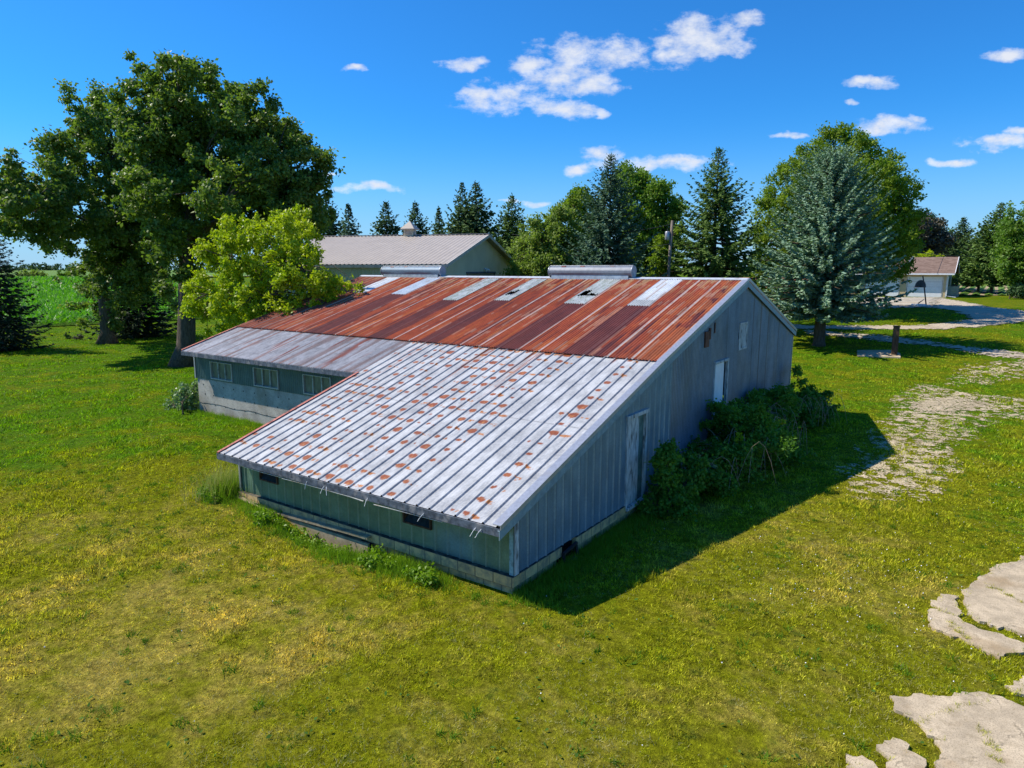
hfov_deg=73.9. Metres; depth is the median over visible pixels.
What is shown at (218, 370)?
window
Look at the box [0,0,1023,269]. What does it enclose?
sky
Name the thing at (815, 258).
blue spruce
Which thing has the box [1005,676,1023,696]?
broken pavement
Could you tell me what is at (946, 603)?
broken pavement
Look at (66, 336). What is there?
seedling
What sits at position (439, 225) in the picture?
spruce tree
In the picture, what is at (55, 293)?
corn crop
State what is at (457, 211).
spruce tree
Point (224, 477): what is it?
dry weeds
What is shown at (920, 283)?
basketball stand
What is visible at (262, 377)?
window
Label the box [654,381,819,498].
bramble thicket
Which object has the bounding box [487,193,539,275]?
spruce tree
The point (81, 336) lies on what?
seedling
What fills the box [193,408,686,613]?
tall grass
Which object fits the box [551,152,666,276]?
spruce tree
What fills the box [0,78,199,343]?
oak tree
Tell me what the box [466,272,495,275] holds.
sliding door
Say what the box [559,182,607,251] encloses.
maple tree
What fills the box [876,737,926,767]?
broken pavement
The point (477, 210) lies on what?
spruce tree
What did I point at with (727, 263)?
spruce tree
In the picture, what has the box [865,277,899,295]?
garage door
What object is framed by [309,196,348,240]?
spruce tree
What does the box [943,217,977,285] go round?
spruce tree
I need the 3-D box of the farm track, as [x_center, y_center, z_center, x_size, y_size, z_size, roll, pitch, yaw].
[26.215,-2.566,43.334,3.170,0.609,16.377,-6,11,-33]
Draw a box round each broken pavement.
[846,754,877,767]
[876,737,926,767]
[889,691,1023,767]
[928,608,1023,658]
[930,594,963,615]
[961,555,1023,636]
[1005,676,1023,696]
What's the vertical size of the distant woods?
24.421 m
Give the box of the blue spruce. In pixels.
[747,142,916,346]
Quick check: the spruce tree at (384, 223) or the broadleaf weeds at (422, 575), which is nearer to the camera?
the broadleaf weeds at (422, 575)
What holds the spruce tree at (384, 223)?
on the ground at (160, 752)
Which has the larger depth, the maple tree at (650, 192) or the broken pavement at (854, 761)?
the maple tree at (650, 192)
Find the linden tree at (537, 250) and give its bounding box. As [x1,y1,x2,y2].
[499,202,592,275]
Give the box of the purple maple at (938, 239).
[892,206,958,254]
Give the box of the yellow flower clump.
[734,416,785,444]
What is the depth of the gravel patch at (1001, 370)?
35.35 m
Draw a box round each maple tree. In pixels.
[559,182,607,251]
[607,160,690,276]
[743,120,933,291]
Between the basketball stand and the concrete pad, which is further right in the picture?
the basketball stand
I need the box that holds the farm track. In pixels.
[804,330,1023,358]
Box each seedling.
[64,331,71,338]
[72,332,83,339]
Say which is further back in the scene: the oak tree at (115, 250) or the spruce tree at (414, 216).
the spruce tree at (414, 216)
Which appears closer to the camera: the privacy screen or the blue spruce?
the blue spruce
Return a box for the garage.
[782,256,959,297]
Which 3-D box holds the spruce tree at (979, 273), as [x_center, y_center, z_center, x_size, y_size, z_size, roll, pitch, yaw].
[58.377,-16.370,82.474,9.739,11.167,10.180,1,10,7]
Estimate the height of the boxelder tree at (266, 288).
8.191 m
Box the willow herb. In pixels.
[743,387,798,415]
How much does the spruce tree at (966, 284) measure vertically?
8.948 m
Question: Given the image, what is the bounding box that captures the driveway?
[793,297,1023,329]
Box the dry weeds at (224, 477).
[180,459,239,507]
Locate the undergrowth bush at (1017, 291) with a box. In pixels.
[1004,282,1023,298]
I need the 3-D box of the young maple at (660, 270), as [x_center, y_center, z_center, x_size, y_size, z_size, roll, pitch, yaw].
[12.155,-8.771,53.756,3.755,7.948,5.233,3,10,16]
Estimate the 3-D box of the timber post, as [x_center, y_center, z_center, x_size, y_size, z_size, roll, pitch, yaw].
[22.654,-2.561,40.228,0.385,1.760,0.385,5,11,26]
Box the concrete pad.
[857,350,900,357]
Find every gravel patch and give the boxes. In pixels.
[834,384,1023,502]
[909,396,987,412]
[947,359,1023,384]
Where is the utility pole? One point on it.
(669, 235)
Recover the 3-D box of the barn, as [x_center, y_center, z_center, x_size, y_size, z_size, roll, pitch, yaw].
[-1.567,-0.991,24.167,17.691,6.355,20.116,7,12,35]
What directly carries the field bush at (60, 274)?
on the ground at (160, 752)
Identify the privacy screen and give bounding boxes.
[947,285,959,296]
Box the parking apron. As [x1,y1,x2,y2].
[851,297,940,307]
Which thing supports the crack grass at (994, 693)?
on the ground at (160, 752)
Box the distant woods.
[1,262,211,269]
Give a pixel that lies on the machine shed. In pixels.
(356, 256)
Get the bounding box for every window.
[209,361,232,381]
[253,367,279,389]
[259,471,278,484]
[302,374,331,395]
[402,511,431,530]
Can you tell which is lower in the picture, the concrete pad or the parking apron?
the concrete pad
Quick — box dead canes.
[703,388,846,485]
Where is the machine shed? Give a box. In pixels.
[266,221,511,307]
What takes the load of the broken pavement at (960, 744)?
on the ground at (160, 752)
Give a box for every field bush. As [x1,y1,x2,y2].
[18,268,47,276]
[56,269,79,276]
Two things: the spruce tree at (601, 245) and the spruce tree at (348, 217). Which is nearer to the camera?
the spruce tree at (601, 245)
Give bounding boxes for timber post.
[891,325,900,354]
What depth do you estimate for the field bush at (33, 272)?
314.60 m
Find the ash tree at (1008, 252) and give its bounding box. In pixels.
[984,200,1023,297]
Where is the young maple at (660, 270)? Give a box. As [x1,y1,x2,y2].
[642,219,691,276]
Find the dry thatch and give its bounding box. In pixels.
[0,419,1023,767]
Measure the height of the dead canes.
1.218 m
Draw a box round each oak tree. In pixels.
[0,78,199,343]
[87,48,345,366]
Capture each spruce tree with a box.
[0,236,54,351]
[78,262,177,339]
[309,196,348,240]
[333,203,375,264]
[369,199,403,235]
[402,201,433,235]
[428,206,446,233]
[437,182,482,233]
[446,180,513,247]
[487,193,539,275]
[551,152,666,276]
[641,147,778,298]
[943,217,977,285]
[952,202,1010,292]
[955,225,1008,291]
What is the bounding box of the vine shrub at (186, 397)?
[162,377,199,413]
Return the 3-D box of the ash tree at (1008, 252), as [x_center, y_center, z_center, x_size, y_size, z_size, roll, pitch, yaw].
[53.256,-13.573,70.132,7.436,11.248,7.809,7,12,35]
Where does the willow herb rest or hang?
on the ground at (160, 752)
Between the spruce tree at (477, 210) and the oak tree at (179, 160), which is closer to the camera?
the oak tree at (179, 160)
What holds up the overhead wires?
attached to the utility pole
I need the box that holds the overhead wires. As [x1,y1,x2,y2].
[512,224,971,256]
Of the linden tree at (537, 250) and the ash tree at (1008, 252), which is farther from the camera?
the ash tree at (1008, 252)
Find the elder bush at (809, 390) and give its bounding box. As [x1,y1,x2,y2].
[788,365,840,430]
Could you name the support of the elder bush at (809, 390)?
on the ground at (160, 752)
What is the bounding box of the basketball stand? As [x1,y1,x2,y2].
[911,276,929,305]
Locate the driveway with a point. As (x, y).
(982, 315)
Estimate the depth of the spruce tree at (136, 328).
52.40 m
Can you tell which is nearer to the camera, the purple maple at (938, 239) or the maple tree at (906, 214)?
the maple tree at (906, 214)
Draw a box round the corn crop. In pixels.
[0,275,252,324]
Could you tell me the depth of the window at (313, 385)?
21.30 m
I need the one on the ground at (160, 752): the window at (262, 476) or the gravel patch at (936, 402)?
the gravel patch at (936, 402)
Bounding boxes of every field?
[2,270,538,275]
[848,283,1007,294]
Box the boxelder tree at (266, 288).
[177,201,364,338]
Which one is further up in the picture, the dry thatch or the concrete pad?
the concrete pad
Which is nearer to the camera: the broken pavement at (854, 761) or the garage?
the broken pavement at (854, 761)
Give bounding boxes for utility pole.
[665,220,673,276]
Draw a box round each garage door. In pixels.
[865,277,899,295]
[906,277,942,296]
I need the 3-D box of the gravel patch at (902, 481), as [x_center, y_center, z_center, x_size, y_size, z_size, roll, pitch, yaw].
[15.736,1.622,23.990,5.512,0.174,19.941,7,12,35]
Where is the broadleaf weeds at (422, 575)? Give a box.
[193,484,439,587]
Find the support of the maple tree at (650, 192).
on the ground at (160, 752)
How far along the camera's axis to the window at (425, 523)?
13.28 m
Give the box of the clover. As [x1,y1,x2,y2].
[0,404,1023,767]
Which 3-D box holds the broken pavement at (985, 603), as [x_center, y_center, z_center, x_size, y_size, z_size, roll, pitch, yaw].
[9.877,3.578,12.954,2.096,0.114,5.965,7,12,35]
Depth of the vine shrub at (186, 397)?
25.49 m
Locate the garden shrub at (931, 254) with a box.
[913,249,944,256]
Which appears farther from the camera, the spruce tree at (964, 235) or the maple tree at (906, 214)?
the spruce tree at (964, 235)
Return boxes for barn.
[181,265,796,593]
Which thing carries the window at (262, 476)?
in the barn
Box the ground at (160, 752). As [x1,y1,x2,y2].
[0,274,1023,767]
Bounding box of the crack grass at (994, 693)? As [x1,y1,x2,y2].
[844,556,1023,767]
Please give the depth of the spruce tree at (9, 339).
43.86 m
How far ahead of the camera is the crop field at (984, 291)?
90.21 m
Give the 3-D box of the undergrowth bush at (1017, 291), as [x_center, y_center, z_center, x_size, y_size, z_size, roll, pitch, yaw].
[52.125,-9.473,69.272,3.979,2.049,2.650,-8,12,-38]

